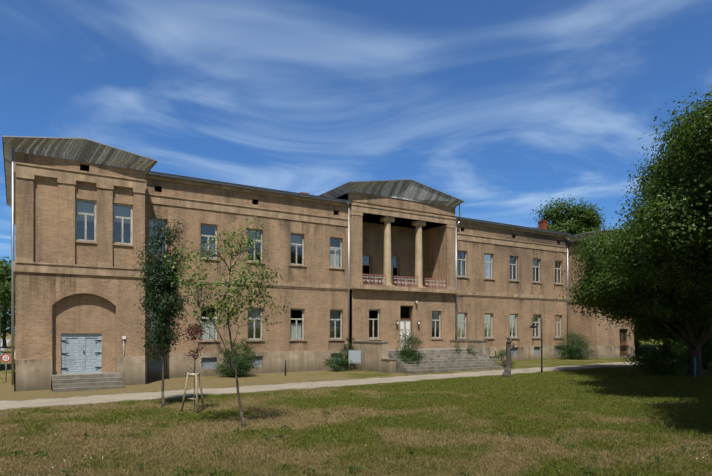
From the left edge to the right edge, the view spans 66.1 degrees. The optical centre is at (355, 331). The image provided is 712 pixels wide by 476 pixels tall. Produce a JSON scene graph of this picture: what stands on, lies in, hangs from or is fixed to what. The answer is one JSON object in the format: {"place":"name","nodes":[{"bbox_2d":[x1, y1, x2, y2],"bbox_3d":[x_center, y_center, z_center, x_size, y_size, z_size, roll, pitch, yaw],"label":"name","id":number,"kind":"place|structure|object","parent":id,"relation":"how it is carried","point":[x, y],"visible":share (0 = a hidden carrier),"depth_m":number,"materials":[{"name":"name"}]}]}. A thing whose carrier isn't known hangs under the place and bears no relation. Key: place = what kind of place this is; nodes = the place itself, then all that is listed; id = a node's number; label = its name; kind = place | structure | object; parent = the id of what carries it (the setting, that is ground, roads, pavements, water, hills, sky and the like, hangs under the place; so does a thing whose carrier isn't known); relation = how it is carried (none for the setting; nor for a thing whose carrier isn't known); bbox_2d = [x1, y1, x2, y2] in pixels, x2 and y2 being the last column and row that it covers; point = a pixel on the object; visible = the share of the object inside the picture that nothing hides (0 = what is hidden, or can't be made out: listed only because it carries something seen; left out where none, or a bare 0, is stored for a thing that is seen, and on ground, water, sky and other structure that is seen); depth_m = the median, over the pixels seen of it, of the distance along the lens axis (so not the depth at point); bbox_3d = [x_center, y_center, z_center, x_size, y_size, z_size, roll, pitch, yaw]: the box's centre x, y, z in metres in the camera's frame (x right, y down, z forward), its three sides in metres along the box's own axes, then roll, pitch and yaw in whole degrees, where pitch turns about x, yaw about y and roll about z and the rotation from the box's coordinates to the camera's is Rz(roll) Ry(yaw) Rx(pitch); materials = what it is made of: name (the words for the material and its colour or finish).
{"place":"outdoors","nodes":[
{"label":"outdoors","id":0,"kind":"place"},
{"bbox_2d":[0,339,10,355],"bbox_3d":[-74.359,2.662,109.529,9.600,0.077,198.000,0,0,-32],"label":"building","id":1,"kind":"structure","parent":0,"point":[1,343],"depth_m":113.91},
{"bbox_2d":[0,360,674,409],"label":"path gravel","id":2,"kind":"structure","parent":0,"point":[42,402],"depth_m":24.92,"materials":[{"name":"beige gravel"}]},
{"bbox_2d":[0,332,711,475],"bbox_3d":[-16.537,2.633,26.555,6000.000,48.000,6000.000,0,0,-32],"label":"lawn","id":3,"kind":"structure","parent":0,"point":[2,364],"depth_m":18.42,"materials":[{"name":"green plant"}]},
{"bbox_2d":[0,279,10,311],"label":"tree","id":4,"kind":"object","parent":3,"relation":"on","point":[2,295],"visible":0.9,"depth_m":67.81,"materials":[{"name":"green plant"}]},
{"bbox_2d":[1,354,10,381],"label":"speed sign","id":5,"kind":"object","parent":3,"relation":"on","point":[5,358],"visible":0.98,"depth_m":28.52,"materials":[{"name":"silver metal"}]},
{"bbox_2d":[0,256,14,347],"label":"tree","id":6,"kind":"object","parent":3,"relation":"on","point":[6,272],"depth_m":86.88,"materials":[{"name":"green plant"}]},
{"bbox_2d":[2,135,157,392],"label":"manor wing","id":7,"kind":"structure","parent":3,"relation":"on","point":[79,212],"depth_m":25.52,"materials":[{"name":"beige brick"}]},
{"bbox_2d":[131,211,194,406],"bbox_3d":[-6.717,-0.701,19.055,2.158,6.800,2.019,0,0,-32],"label":"tree","id":8,"kind":"object","parent":3,"relation":"on","point":[154,271],"depth_m":18.84,"materials":[{"name":"green plant"}]},
{"bbox_2d":[176,321,206,410],"bbox_3d":[-5.317,1.154,17.679,1.034,3.079,1.194,0,0,-32],"label":"tree sapling","id":9,"kind":"object","parent":3,"relation":"on","point":[192,354],"depth_m":17.64,"materials":[{"name":"plant"}]},
{"bbox_2d":[181,372,204,412],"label":"tree support stakes","id":10,"kind":"object","parent":3,"relation":"on","point":[196,398],"visible":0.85,"depth_m":17.66,"materials":[{"name":"brown wood"}]},
{"bbox_2d":[164,216,289,425],"bbox_3d":[-3.495,-0.302,14.815,3.572,5.996,3.301,0,0,-32],"label":"tree","id":11,"kind":"object","parent":3,"relation":"on","point":[238,284],"depth_m":14.68,"materials":[{"name":"green plant"}]},
{"bbox_2d":[213,338,260,377],"bbox_3d":[-6.875,1.516,31.145,2.812,2.554,2.905,0,0,-32],"label":"round bush","id":12,"kind":"object","parent":3,"relation":"on","point":[239,359],"depth_m":30.74,"materials":[{"name":"green plant"}]},
{"bbox_2d":[321,350,352,371],"bbox_3d":[-1.167,1.928,34.500,2.207,1.626,2.340,0,0,-32],"label":"shrub","id":13,"kind":"object","parent":3,"relation":"on","point":[335,360],"depth_m":34.42,"materials":[{"name":"green plant"}]},
{"bbox_2d":[0,351,678,400],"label":"dry grass","id":14,"kind":"structure","parent":3,"relation":"on","point":[8,391],"depth_m":29.07,"materials":[{"name":"brown plant"}]},
{"bbox_2d":[450,342,462,353],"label":"terrace bush","id":15,"kind":"object","parent":14,"relation":"on","point":[456,347],"depth_m":36.62,"materials":[{"name":"green plant"}]},
{"bbox_2d":[466,339,477,355],"bbox_3d":[7.800,1.473,37.044,1.167,2.020,1.102,0,0,-32],"label":"terrace bush","id":16,"kind":"object","parent":14,"relation":"on","point":[470,348],"depth_m":37.07,"materials":[{"name":"green plant"}]},
{"bbox_2d":[339,338,356,369],"bbox_3d":[-0.407,1.425,35.567,1.266,2.237,1.426,0,0,-32],"label":"shrub","id":17,"kind":"object","parent":3,"relation":"on","point":[345,346],"depth_m":35.55,"materials":[{"name":"green plant"}]},
{"bbox_2d":[348,350,360,371],"bbox_3d":[-0.074,1.837,34.181,0.797,1.408,0.076,0,0,-1],"label":"info board","id":18,"kind":"object","parent":3,"relation":"on","point":[354,356],"visible":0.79,"depth_m":34.15,"materials":[{"name":"silver metal"}]},
{"bbox_2d":[145,171,570,378],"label":"building facade","id":19,"kind":"structure","parent":3,"relation":"on","point":[500,259],"depth_m":34.89,"materials":[{"name":"beige brick"}]},
{"bbox_2d":[3,139,567,384],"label":"downpipes","id":20,"kind":"object","parent":19,"relation":"attached to","point":[12,260],"visible":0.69,"depth_m":24.04,"materials":[{"name":"grey metal"}]},
{"bbox_2d":[11,205,622,364],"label":"wall rain stains","id":21,"kind":"object","parent":19,"relation":"attached to","point":[254,343],"depth_m":33.42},
{"bbox_2d":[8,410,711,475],"bbox_3d":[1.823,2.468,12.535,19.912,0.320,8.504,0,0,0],"label":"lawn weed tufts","id":22,"kind":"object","parent":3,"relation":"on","point":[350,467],"visible":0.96,"depth_m":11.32,"materials":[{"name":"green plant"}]},
{"bbox_2d":[22,396,703,474],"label":"lawn clover flowers","id":23,"kind":"object","parent":3,"relation":"on","point":[231,430],"visible":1,"depth_m":13.09,"materials":[{"name":"white plant"}]},
{"bbox_2d":[394,330,426,366],"bbox_3d":[3.319,1.245,33.920,2.439,2.913,2.307,0,0,-32],"label":"shrub","id":24,"kind":"object","parent":3,"relation":"on","point":[409,350],"depth_m":33.72,"materials":[{"name":"green plant"}]},
{"bbox_2d":[318,179,503,373],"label":"entrance portico","id":25,"kind":"structure","parent":3,"relation":"on","point":[402,269],"depth_m":38.74,"materials":[{"name":"beige brick"}]},
{"bbox_2d":[495,347,517,367],"bbox_3d":[9.991,1.780,36.851,1.625,1.509,1.651,0,0,-32],"label":"bush","id":26,"kind":"object","parent":3,"relation":"on","point":[502,354],"depth_m":36.68,"materials":[{"name":"green plant"}]},
{"bbox_2d":[502,337,514,376],"bbox_3d":[8.274,1.406,29.877,0.669,2.290,0.540,0,0,-32],"label":"dead trunk","id":27,"kind":"object","parent":3,"relation":"on","point":[507,370],"visible":0.92,"depth_m":29.73,"materials":[{"name":"grey wood"}]},
{"bbox_2d":[529,315,542,372],"bbox_3d":[10.692,0.722,32.605,0.793,3.397,0.449,0,0,-19],"label":"street lamp","id":28,"kind":"object","parent":3,"relation":"on","point":[532,326],"visible":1,"depth_m":32.53,"materials":[{"name":"black metal"}]},
{"bbox_2d":[530,194,610,235],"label":"tree","id":29,"kind":"object","parent":3,"relation":"on","point":[569,221],"depth_m":65.48,"materials":[{"name":"green plant"}]},
{"bbox_2d":[550,328,597,359],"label":"bush","id":30,"kind":"object","parent":3,"relation":"on","point":[582,344],"depth_m":45.71,"materials":[{"name":"green plant"}]},
{"bbox_2d":[565,229,634,358],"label":"manor wing","id":31,"kind":"structure","parent":3,"relation":"on","point":[608,342],"depth_m":47.49,"materials":[{"name":"beige brick"}]},
{"bbox_2d":[552,210,711,375],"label":"tree","id":32,"kind":"object","parent":3,"relation":"on","point":[619,298],"depth_m":29.44,"materials":[{"name":"green plant"}]},
{"bbox_2d":[625,320,652,354],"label":"tree","id":33,"kind":"object","parent":3,"relation":"on","point":[638,337],"depth_m":50.42,"materials":[{"name":"green plant"}]},
{"bbox_2d":[585,84,711,325],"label":"tree","id":34,"kind":"object","parent":3,"relation":"on","point":[645,246],"depth_m":19.26,"materials":[{"name":"green plant"}]},
{"bbox_2d":[616,339,687,372],"bbox_3d":[17.800,1.590,32.637,4.206,2.259,4.481,0,0,-32],"label":"bush","id":35,"kind":"object","parent":3,"relation":"on","point":[640,350],"depth_m":32.54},
{"bbox_2d":[624,346,691,375],"bbox_3d":[16.930,1.750,30.439,3.546,1.978,3.396,0,0,-32],"label":"bush","id":36,"kind":"object","parent":3,"relation":"on","point":[641,363],"depth_m":30.13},
{"bbox_2d":[647,336,683,352],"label":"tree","id":37,"kind":"object","parent":3,"relation":"on","point":[669,347],"depth_m":47.32,"materials":[{"name":"green plant"}]},
{"bbox_2d":[670,337,711,368],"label":"shrub","id":38,"kind":"object","parent":3,"relation":"on","point":[706,348],"depth_m":34.40,"materials":[{"name":"green plant"}]},
{"bbox_2d":[694,357,695,376],"bbox_3d":[17.842,1.895,28.769,0.114,1.090,0.120,0,0,-32],"label":"teal post","id":39,"kind":"object","parent":3,"relation":"on","point":[694,366],"visible":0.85,"depth_m":28.75,"materials":[{"name":"teal metal"}]},
{"bbox_2d":[0,0,711,330],"label":"sky","id":40,"kind":"structure","parent":0,"point":[501,108],"materials":[{"name":"blue"}]},
{"bbox_2d":[641,339,670,351],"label":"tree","id":41,"kind":"object","parent":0,"point":[664,347],"depth_m":57.59,"materials":[{"name":"green plant"}]},
{"bbox_2d":[671,341,711,365],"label":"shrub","id":42,"kind":"object","parent":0,"point":[687,352],"depth_m":37.81,"materials":[{"name":"green plant"}]}
]}

